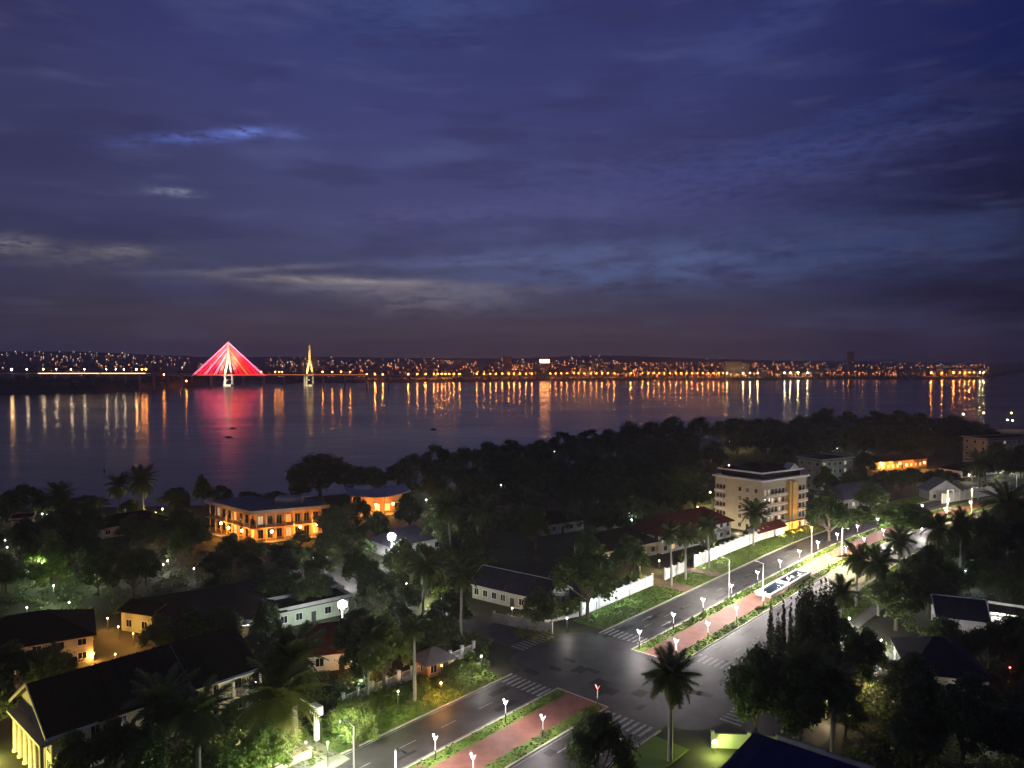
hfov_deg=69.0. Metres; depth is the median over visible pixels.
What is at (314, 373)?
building
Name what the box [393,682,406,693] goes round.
shrub
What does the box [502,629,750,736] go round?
crosswalk marking
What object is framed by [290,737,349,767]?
concrete driveway
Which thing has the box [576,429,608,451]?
broadleaf tree
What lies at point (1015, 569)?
broadleaf tree
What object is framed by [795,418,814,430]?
broadleaf tree
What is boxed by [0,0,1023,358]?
sky
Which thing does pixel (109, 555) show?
broadleaf tree
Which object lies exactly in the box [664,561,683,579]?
boundary wall
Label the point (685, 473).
woodland
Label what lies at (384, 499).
restaurant pavilion
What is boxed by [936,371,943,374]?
building
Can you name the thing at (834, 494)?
broadleaf tree
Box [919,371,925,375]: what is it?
building
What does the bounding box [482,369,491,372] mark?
building
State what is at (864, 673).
broadleaf tree
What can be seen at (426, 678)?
shrub
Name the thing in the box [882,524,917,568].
palm tree
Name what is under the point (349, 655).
broadleaf tree
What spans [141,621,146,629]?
window
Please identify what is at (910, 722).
broadleaf tree
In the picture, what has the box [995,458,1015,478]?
broadleaf tree
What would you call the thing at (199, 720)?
palm tree
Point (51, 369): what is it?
building
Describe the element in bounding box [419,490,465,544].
broadleaf tree
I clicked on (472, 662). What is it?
shrub
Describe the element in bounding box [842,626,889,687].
broadleaf tree
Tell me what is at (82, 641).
window
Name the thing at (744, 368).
building
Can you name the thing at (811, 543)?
street lamp
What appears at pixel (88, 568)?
broadleaf tree
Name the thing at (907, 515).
broadleaf tree
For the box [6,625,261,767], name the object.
villa
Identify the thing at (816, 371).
building
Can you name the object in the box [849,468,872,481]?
broadleaf tree
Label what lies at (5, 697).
broadleaf tree
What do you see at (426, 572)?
palm tree
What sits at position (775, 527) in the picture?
gatehouse
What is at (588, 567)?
broadleaf tree
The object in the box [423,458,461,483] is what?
broadleaf tree
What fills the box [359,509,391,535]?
broadleaf tree
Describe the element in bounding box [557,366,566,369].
building
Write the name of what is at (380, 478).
broadleaf tree
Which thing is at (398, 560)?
broadleaf tree
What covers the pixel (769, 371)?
building
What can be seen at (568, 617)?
railing fence
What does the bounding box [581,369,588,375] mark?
building
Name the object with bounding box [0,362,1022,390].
tree belt
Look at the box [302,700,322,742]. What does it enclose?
gate pillar
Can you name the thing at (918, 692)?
broadleaf tree
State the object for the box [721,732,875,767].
blue roofed building
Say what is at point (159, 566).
broadleaf tree
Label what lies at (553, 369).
building
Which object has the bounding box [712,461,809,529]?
apartment block
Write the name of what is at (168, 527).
broadleaf tree
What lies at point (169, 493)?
broadleaf tree
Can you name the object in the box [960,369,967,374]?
building
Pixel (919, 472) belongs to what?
broadleaf tree
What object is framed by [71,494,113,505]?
broadleaf tree
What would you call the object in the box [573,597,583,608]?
shrub
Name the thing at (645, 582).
boundary wall
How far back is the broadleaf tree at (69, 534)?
191.81 m
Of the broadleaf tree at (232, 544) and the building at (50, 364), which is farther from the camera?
the building at (50, 364)
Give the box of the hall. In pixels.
[139,579,287,640]
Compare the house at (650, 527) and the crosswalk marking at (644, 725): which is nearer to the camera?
the crosswalk marking at (644, 725)
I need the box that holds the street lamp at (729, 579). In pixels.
[723,557,729,597]
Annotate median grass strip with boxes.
[408,492,1022,767]
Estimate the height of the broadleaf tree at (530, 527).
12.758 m
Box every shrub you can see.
[269,541,278,548]
[311,541,320,548]
[324,709,335,718]
[326,719,332,732]
[363,691,376,701]
[371,691,380,701]
[375,702,386,713]
[377,687,387,699]
[386,687,399,699]
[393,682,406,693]
[411,674,422,683]
[412,684,422,696]
[420,681,430,692]
[422,675,430,683]
[434,678,450,688]
[438,669,451,678]
[438,677,451,685]
[444,662,460,674]
[444,748,451,754]
[448,666,457,677]
[453,659,466,665]
[463,651,475,659]
[467,659,475,665]
[473,651,487,659]
[473,735,482,739]
[474,662,481,670]
[480,645,488,655]
[482,659,490,667]
[534,735,544,740]
[541,730,550,737]
[546,696,554,700]
[555,603,563,617]
[559,602,571,615]
[563,596,581,614]
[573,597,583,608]
[580,706,587,711]
[617,580,625,586]
[624,574,633,583]
[632,569,640,581]
[678,551,688,561]
[687,551,694,561]
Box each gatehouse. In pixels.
[409,646,457,677]
[743,519,786,540]
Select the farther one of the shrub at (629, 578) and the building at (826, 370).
the building at (826, 370)
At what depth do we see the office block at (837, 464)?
313.33 m
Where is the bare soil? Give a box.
[404,499,957,767]
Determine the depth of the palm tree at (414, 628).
118.60 m
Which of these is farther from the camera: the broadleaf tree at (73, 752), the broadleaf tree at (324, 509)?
the broadleaf tree at (324, 509)
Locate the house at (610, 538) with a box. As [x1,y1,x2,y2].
[571,526,658,560]
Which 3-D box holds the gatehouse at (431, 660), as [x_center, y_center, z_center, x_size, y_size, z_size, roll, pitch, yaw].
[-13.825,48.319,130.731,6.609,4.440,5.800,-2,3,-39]
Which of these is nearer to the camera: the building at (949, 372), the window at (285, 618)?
the window at (285, 618)
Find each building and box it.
[0,360,7,363]
[20,372,39,376]
[42,363,54,366]
[46,366,56,375]
[58,363,71,367]
[71,367,88,375]
[81,359,93,361]
[100,372,112,377]
[126,366,135,370]
[126,371,142,376]
[151,363,164,370]
[278,370,285,376]
[287,367,297,371]
[308,372,320,377]
[321,365,327,370]
[343,370,352,374]
[347,362,354,365]
[382,367,390,370]
[387,370,393,374]
[399,370,409,374]
[404,367,412,372]
[425,363,433,368]
[473,366,482,370]
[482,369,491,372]
[503,356,511,374]
[506,370,517,375]
[540,360,549,372]
[550,368,559,372]
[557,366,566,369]
[563,369,569,374]
[569,363,575,367]
[576,364,585,369]
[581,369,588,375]
[604,369,613,372]
[614,364,621,371]
[622,371,630,375]
[630,366,639,369]
[643,369,650,372]
[667,366,677,371]
[684,365,693,368]
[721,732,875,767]
[723,361,740,375]
[741,362,748,375]
[760,369,773,373]
[776,370,787,374]
[810,369,823,374]
[819,368,830,373]
[847,352,853,371]
[858,367,868,372]
[897,371,908,374]
[909,370,919,374]
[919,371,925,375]
[922,368,933,372]
[928,370,935,375]
[934,368,982,372]
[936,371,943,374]
[946,370,955,375]
[950,368,961,371]
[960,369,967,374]
[972,369,979,373]
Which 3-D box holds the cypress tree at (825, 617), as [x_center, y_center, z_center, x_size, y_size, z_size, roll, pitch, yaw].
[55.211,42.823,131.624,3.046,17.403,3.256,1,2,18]
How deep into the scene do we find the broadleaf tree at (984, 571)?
164.27 m
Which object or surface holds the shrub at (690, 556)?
on the ground at (516, 552)
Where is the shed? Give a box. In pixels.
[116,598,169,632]
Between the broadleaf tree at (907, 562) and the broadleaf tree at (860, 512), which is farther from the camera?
the broadleaf tree at (860, 512)
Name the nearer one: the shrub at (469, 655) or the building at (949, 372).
the shrub at (469, 655)
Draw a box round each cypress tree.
[764,599,774,659]
[771,613,785,673]
[781,595,786,654]
[786,597,793,659]
[792,584,807,654]
[800,579,810,638]
[803,576,813,638]
[808,590,823,650]
[810,578,814,611]
[815,579,827,634]
[818,577,832,644]
[828,584,841,650]
[843,644,848,676]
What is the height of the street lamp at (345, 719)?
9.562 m
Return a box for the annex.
[987,600,1023,623]
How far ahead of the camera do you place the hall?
151.92 m
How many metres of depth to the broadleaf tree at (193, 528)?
203.28 m
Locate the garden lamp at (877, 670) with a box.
[874,666,881,675]
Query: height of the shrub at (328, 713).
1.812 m
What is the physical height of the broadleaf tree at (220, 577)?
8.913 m
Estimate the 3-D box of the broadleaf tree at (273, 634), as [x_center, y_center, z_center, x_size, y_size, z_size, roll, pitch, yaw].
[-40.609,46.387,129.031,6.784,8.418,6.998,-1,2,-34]
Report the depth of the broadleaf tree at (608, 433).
411.68 m
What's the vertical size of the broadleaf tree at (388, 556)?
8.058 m
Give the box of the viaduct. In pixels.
[0,373,192,389]
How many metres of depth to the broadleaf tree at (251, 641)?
131.12 m
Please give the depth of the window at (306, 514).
230.08 m
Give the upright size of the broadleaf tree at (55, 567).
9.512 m
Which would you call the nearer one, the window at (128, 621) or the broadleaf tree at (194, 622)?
the broadleaf tree at (194, 622)
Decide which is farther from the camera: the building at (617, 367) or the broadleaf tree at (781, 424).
the building at (617, 367)
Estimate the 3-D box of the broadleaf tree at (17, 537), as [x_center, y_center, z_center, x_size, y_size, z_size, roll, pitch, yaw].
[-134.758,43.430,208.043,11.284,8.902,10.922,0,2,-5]
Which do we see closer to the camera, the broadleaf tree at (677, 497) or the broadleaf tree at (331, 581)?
the broadleaf tree at (331, 581)
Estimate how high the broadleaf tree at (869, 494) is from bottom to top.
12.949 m
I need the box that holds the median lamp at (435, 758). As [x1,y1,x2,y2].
[433,734,437,759]
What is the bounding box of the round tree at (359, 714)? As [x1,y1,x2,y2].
[324,691,382,749]
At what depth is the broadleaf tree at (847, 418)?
504.20 m
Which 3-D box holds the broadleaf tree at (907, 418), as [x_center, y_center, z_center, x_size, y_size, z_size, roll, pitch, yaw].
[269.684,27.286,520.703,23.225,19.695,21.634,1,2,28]
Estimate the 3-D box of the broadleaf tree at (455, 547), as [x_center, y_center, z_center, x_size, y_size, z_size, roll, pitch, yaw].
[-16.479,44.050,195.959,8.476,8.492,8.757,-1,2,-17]
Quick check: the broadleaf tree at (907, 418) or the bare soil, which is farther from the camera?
the broadleaf tree at (907, 418)
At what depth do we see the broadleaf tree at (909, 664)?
112.92 m
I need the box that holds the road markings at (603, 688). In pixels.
[396,501,1021,761]
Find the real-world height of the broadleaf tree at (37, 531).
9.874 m
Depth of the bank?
2662.37 m
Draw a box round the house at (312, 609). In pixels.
[268,585,351,627]
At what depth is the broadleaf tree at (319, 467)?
285.39 m
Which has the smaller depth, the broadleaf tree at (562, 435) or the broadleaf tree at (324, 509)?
the broadleaf tree at (324, 509)
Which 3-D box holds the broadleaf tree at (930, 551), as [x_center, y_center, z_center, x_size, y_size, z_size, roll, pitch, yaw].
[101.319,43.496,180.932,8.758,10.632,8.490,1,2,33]
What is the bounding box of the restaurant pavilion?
[344,484,410,517]
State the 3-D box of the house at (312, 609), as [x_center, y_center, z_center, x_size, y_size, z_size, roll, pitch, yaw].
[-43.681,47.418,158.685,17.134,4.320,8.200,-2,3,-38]
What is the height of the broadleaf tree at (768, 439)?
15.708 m
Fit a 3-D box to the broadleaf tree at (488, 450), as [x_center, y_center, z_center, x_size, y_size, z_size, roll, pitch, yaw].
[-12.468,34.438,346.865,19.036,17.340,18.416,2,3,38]
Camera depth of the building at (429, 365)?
2748.21 m
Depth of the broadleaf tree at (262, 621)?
138.78 m
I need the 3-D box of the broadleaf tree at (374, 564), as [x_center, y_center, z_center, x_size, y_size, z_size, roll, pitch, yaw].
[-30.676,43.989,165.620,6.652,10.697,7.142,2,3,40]
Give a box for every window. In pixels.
[32,645,41,650]
[47,758,50,767]
[77,637,86,645]
[78,651,87,659]
[90,723,100,738]
[105,530,110,534]
[120,714,126,725]
[125,619,131,627]
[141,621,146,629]
[235,678,242,688]
[258,516,262,524]
[258,530,262,538]
[267,515,272,524]
[267,529,272,537]
[276,514,281,523]
[277,528,281,536]
[280,615,287,623]
[286,514,290,522]
[286,527,291,535]
[295,513,300,521]
[296,612,302,620]
[304,512,308,520]
[304,525,308,533]
[313,511,317,519]
[313,525,317,532]
[315,658,323,667]
[325,606,331,613]
[385,503,389,510]
[430,665,437,673]
[474,588,478,594]
[483,590,487,597]
[491,592,496,599]
[500,594,505,601]
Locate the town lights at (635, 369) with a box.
[40,357,977,376]
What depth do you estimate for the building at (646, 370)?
2420.88 m
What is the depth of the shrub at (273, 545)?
212.12 m
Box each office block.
[796,453,854,490]
[961,433,1023,461]
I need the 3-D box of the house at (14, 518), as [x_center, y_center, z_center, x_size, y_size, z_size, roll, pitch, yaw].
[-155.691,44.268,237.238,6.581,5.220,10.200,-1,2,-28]
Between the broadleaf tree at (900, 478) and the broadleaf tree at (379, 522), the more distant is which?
the broadleaf tree at (900, 478)
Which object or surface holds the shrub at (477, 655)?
on the ground at (516, 552)
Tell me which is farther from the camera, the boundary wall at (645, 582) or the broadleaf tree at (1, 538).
the broadleaf tree at (1, 538)
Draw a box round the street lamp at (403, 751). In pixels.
[394,748,406,767]
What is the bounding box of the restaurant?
[854,452,927,471]
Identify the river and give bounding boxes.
[0,359,1023,507]
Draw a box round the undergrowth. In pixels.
[0,441,1023,767]
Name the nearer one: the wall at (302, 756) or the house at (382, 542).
the wall at (302, 756)
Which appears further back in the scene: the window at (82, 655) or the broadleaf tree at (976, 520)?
the broadleaf tree at (976, 520)
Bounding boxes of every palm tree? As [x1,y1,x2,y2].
[44,480,77,515]
[104,471,130,510]
[119,662,199,740]
[121,462,159,509]
[165,674,236,767]
[225,650,330,745]
[246,619,329,734]
[350,615,390,695]
[398,612,428,700]
[404,544,448,630]
[430,490,464,575]
[443,554,482,645]
[462,495,493,532]
[641,641,702,761]
[658,518,682,585]
[675,522,696,579]
[695,511,720,567]
[738,497,771,545]
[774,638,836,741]
[811,652,864,752]
[823,573,862,645]
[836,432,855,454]
[836,539,872,605]
[853,543,900,615]
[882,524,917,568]
[917,511,957,548]
[946,506,980,567]
[964,449,991,498]
[971,508,1012,547]
[978,479,1023,556]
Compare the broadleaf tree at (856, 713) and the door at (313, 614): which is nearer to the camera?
the broadleaf tree at (856, 713)
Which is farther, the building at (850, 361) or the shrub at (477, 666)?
the building at (850, 361)
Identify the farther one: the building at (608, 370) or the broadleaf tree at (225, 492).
the building at (608, 370)
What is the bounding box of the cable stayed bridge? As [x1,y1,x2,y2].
[147,342,415,385]
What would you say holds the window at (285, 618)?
in the house at (312, 609)
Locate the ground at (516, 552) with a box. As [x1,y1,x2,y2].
[0,430,1023,767]
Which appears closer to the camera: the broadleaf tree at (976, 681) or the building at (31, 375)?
the broadleaf tree at (976, 681)
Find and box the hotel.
[204,495,329,543]
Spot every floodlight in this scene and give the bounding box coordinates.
[337,600,347,617]
[387,533,395,546]
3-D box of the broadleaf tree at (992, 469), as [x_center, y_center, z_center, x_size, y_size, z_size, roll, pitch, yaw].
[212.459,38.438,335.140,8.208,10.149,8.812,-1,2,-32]
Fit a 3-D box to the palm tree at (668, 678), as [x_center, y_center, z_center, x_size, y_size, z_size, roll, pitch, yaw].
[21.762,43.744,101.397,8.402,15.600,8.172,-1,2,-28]
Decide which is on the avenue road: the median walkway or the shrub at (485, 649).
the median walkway
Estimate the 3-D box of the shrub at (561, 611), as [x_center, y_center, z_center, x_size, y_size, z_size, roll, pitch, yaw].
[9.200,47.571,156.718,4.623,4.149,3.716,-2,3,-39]
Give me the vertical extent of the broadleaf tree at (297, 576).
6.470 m
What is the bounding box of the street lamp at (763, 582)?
[756,561,763,600]
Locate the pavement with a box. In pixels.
[840,560,945,643]
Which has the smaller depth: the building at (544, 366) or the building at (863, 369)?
the building at (544, 366)
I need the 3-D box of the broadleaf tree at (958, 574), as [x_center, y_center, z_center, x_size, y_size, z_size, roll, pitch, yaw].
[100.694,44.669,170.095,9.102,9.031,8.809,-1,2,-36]
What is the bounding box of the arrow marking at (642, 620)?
[557,615,670,757]
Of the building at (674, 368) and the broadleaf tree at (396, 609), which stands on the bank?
the building at (674, 368)
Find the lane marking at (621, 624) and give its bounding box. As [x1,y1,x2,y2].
[345,486,1017,767]
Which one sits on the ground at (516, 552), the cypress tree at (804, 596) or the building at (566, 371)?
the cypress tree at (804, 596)
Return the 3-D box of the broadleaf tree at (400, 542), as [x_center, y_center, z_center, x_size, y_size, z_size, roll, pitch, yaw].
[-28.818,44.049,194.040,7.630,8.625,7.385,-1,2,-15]
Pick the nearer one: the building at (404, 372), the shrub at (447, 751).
the shrub at (447, 751)
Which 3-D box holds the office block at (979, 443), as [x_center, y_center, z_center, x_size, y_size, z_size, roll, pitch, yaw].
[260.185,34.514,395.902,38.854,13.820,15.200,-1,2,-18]
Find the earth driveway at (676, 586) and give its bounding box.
[641,564,722,591]
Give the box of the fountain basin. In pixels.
[754,569,810,597]
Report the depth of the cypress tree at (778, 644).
121.39 m
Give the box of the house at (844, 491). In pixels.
[813,481,889,508]
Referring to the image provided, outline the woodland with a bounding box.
[396,421,993,542]
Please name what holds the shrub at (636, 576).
on the ground at (516, 552)
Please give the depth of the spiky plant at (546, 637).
145.30 m
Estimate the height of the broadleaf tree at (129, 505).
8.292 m
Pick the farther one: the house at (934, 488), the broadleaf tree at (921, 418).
the broadleaf tree at (921, 418)
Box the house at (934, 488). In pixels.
[917,476,963,500]
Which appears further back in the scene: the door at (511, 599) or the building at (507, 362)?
the building at (507, 362)
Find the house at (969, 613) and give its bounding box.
[930,594,990,633]
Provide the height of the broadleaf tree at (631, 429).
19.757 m
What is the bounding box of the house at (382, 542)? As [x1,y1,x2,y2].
[368,525,438,555]
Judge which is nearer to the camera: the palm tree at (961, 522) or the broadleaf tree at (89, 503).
the palm tree at (961, 522)
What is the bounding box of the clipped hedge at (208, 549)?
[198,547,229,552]
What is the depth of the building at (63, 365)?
2018.86 m
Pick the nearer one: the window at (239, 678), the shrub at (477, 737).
the shrub at (477, 737)
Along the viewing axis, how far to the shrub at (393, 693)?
119.40 m
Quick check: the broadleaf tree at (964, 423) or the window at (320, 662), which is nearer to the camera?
the window at (320, 662)
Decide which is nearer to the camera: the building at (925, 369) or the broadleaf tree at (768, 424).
the broadleaf tree at (768, 424)
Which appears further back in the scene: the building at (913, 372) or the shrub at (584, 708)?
the building at (913, 372)
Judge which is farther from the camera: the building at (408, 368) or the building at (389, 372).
the building at (408, 368)
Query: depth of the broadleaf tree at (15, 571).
173.47 m
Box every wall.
[270,746,311,767]
[492,611,552,633]
[580,573,653,615]
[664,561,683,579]
[693,516,807,567]
[710,729,778,748]
[941,482,1010,503]
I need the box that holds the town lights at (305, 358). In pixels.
[2,351,980,369]
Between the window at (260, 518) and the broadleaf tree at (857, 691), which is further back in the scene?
the window at (260, 518)
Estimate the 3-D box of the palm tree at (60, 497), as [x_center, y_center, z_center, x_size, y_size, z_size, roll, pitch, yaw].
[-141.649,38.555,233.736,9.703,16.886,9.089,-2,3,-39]
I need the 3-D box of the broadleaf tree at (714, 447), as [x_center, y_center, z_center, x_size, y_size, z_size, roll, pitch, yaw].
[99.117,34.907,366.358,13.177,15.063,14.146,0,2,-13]
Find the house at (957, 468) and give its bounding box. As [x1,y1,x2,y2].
[938,462,1003,477]
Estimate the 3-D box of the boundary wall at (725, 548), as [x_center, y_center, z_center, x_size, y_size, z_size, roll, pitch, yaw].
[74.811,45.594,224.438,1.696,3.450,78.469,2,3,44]
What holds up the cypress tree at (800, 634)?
on the ground at (516, 552)
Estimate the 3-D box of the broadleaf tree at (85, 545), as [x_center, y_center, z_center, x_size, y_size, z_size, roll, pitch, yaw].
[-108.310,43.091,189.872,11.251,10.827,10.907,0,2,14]
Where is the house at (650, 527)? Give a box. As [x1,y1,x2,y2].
[629,506,734,553]
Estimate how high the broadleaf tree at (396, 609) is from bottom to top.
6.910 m
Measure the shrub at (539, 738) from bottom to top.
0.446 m
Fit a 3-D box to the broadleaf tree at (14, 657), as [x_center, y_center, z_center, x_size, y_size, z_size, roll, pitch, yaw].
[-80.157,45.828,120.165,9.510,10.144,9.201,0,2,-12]
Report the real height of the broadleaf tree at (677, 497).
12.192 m
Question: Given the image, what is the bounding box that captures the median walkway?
[431,495,1023,767]
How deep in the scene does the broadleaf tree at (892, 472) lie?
309.27 m
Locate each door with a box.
[311,611,315,621]
[510,598,513,607]
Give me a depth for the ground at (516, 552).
174.38 m
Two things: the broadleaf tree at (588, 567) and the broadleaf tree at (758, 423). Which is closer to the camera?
the broadleaf tree at (588, 567)
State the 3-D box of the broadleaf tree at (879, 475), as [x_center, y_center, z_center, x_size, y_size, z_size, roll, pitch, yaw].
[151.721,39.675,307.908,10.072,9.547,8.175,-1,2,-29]
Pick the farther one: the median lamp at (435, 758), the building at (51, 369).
the building at (51, 369)
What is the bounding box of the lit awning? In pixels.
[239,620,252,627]
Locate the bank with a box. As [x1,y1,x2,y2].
[0,351,1023,392]
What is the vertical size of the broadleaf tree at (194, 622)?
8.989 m
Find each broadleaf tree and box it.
[0,482,43,511]
[0,489,32,512]
[0,529,3,543]
[0,550,12,560]
[0,559,30,592]
[0,639,50,685]
[0,676,17,720]
[0,677,18,718]
[4,516,38,539]
[10,524,47,547]
[15,532,57,566]
[19,527,59,546]
[22,641,82,683]
[24,526,67,562]
[27,553,73,591]
[28,492,56,518]
[37,511,70,534]
[50,727,93,767]
[58,529,79,569]
[59,533,106,564]
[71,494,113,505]
[73,531,100,562]
[76,557,113,595]
[77,497,100,514]
[85,714,137,767]
[92,547,123,567]
[103,547,160,597]
[111,512,145,548]
[113,724,140,762]
[115,497,146,513]
[119,719,174,767]
[135,611,176,648]
[138,547,164,584]
[141,512,166,541]
[142,516,176,547]
[155,486,191,503]
[158,509,201,537]
[163,703,193,758]
[166,489,191,509]
[166,507,189,522]
[167,526,195,568]
[173,607,212,640]
[174,510,213,557]
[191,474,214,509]
[195,550,232,573]
[198,566,238,587]
[206,605,245,634]
[206,737,252,767]
[207,484,234,499]
[213,532,244,568]
[216,702,253,739]
[235,552,263,571]
[236,715,296,767]
[237,490,261,496]
[239,537,269,564]
[243,627,271,662]
[246,607,279,636]
[248,565,296,596]
[251,598,284,625]
[254,629,281,656]
[261,490,286,499]
[263,562,303,579]
[268,538,309,561]
[272,549,304,571]
[281,451,364,497]
[287,477,311,494]
[287,569,333,601]
[290,529,311,546]
[301,549,338,574]
[313,527,342,546]
[314,504,349,540]
[318,499,328,514]
[322,573,340,586]
[326,535,352,557]
[327,463,373,495]
[328,605,374,652]
[334,632,366,685]
[340,545,373,591]
[342,494,373,525]
[344,525,367,542]
[351,538,376,555]
[352,569,397,612]
[355,559,387,606]
[355,612,412,690]
[356,466,391,488]
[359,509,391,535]
[377,599,414,622]
[381,544,406,575]
[385,461,413,484]
[386,538,415,552]
[388,540,418,582]
[393,491,424,525]
[394,614,438,643]
[395,583,422,608]
[398,453,430,485]
[415,540,434,554]
[417,464,447,495]
[419,443,452,467]
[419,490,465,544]
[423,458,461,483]
[424,591,475,624]
[425,614,465,649]
[434,542,458,589]
[436,536,462,557]
[449,444,484,468]
[451,489,483,530]
[452,467,476,483]
[459,545,488,576]
[468,502,502,539]
[469,441,501,475]
[480,468,510,497]
[497,438,526,458]
[518,504,550,548]
[519,586,561,624]
[523,438,556,458]
[548,430,582,461]
[548,529,620,619]
[558,439,579,460]
[561,705,641,767]
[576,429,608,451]
[584,499,629,529]
[599,427,622,448]
[609,533,651,574]
[618,420,643,441]
[630,479,650,513]
[640,420,665,438]
[651,484,690,512]
[652,455,685,480]
[658,415,690,433]
[681,459,704,478]
[682,480,713,507]
[685,416,716,446]
[690,516,717,551]
[700,441,729,470]
[711,419,727,442]
[713,416,747,433]
[720,638,784,732]
[723,431,749,458]
[736,425,757,448]
[746,418,764,439]
[756,431,776,456]
[757,416,776,437]
[759,652,830,740]
[773,446,798,463]
[774,419,785,430]
[787,415,813,426]
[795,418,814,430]
[802,487,855,540]
[807,406,842,428]
[811,464,837,488]
[818,487,837,501]
[823,676,865,711]
[825,692,868,736]
[830,411,865,429]
[836,612,860,643]
[837,647,877,684]
[839,469,865,483]
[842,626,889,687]
[847,503,876,529]
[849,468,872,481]
[852,480,890,510]
[853,450,876,470]
[861,410,897,428]
[861,567,928,630]
[868,470,889,488]
[870,502,933,534]
[873,478,890,489]
[873,649,945,704]
[881,706,953,767]
[886,469,898,489]
[887,470,911,493]
[888,409,915,428]
[888,671,952,740]
[896,552,927,574]
[902,465,923,489]
[907,559,959,617]
[912,469,923,485]
[912,543,947,563]
[912,555,954,583]
[913,411,936,429]
[919,613,974,646]
[920,682,1004,767]
[922,470,937,482]
[929,535,964,560]
[933,469,950,480]
[935,413,964,422]
[942,669,1003,708]
[943,470,964,482]
[943,560,975,590]
[950,418,970,431]
[952,422,969,446]
[959,539,1005,571]
[960,465,984,481]
[964,619,1010,668]
[965,554,1010,600]
[968,516,992,545]
[969,421,982,431]
[979,428,1000,434]
[981,459,996,480]
[984,441,1017,474]
[994,558,1023,603]
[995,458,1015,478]
[995,611,1023,673]
[1002,544,1023,565]
[1009,444,1023,475]
[1012,461,1023,477]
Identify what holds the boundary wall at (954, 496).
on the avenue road
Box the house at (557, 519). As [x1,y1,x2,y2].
[538,509,583,535]
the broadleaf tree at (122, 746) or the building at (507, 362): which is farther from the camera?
the building at (507, 362)
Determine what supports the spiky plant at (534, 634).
on the ground at (516, 552)
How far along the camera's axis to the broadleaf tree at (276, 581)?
164.50 m
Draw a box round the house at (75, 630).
[0,609,96,674]
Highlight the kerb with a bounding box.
[341,486,1015,767]
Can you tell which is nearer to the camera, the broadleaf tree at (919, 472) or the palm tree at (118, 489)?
the palm tree at (118, 489)
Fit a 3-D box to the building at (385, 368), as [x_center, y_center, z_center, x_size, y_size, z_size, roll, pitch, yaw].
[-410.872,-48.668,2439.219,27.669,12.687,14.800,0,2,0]
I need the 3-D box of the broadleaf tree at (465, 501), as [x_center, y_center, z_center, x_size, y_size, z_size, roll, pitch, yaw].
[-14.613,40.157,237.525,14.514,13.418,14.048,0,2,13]
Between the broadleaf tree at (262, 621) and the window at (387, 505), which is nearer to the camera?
the broadleaf tree at (262, 621)
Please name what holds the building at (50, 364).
on the bank
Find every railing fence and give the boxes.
[341,640,475,701]
[545,606,578,621]
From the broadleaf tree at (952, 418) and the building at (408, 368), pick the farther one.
the building at (408, 368)
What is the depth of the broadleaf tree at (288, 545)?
191.74 m
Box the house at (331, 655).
[304,620,366,671]
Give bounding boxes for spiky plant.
[513,625,528,639]
[524,626,541,640]
[540,629,554,642]
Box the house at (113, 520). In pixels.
[98,510,167,538]
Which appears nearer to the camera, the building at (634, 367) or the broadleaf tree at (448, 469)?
the broadleaf tree at (448, 469)
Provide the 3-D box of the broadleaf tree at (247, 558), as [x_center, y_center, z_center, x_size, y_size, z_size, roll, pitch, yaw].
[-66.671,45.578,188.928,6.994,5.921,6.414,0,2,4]
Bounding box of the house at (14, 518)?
[9,511,36,527]
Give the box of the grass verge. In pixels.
[204,480,1023,767]
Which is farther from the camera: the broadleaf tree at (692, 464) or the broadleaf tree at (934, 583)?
the broadleaf tree at (692, 464)
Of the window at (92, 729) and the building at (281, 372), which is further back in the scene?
the building at (281, 372)
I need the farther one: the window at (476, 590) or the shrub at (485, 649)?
the window at (476, 590)
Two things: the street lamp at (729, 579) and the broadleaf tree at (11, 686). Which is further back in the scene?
the street lamp at (729, 579)
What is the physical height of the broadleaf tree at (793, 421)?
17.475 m
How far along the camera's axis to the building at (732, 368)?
2090.08 m
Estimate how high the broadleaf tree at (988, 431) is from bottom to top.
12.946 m
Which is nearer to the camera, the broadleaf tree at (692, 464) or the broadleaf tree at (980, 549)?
the broadleaf tree at (980, 549)
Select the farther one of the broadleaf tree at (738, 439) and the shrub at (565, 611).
the broadleaf tree at (738, 439)
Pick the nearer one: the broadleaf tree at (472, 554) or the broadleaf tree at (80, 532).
the broadleaf tree at (472, 554)
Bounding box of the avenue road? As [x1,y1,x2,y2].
[260,486,1023,767]
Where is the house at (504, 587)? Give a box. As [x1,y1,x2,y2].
[471,564,572,609]
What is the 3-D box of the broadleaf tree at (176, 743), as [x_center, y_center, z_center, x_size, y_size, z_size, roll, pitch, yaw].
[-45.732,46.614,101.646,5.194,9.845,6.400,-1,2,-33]
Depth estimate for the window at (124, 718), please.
103.30 m
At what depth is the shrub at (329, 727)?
108.50 m
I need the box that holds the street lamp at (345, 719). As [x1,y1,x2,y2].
[344,718,354,767]
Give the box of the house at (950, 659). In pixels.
[889,636,994,693]
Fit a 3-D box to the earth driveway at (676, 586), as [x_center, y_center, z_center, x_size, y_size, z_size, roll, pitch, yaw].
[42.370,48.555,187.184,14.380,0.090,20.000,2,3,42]
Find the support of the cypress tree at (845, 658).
on the ground at (516, 552)
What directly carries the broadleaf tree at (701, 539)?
on the ground at (516, 552)
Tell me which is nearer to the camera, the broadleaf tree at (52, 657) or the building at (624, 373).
the broadleaf tree at (52, 657)
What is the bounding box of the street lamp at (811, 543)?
[805,524,811,559]
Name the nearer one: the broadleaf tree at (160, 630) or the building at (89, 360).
the broadleaf tree at (160, 630)
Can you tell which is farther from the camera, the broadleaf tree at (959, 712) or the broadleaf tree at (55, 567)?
the broadleaf tree at (55, 567)

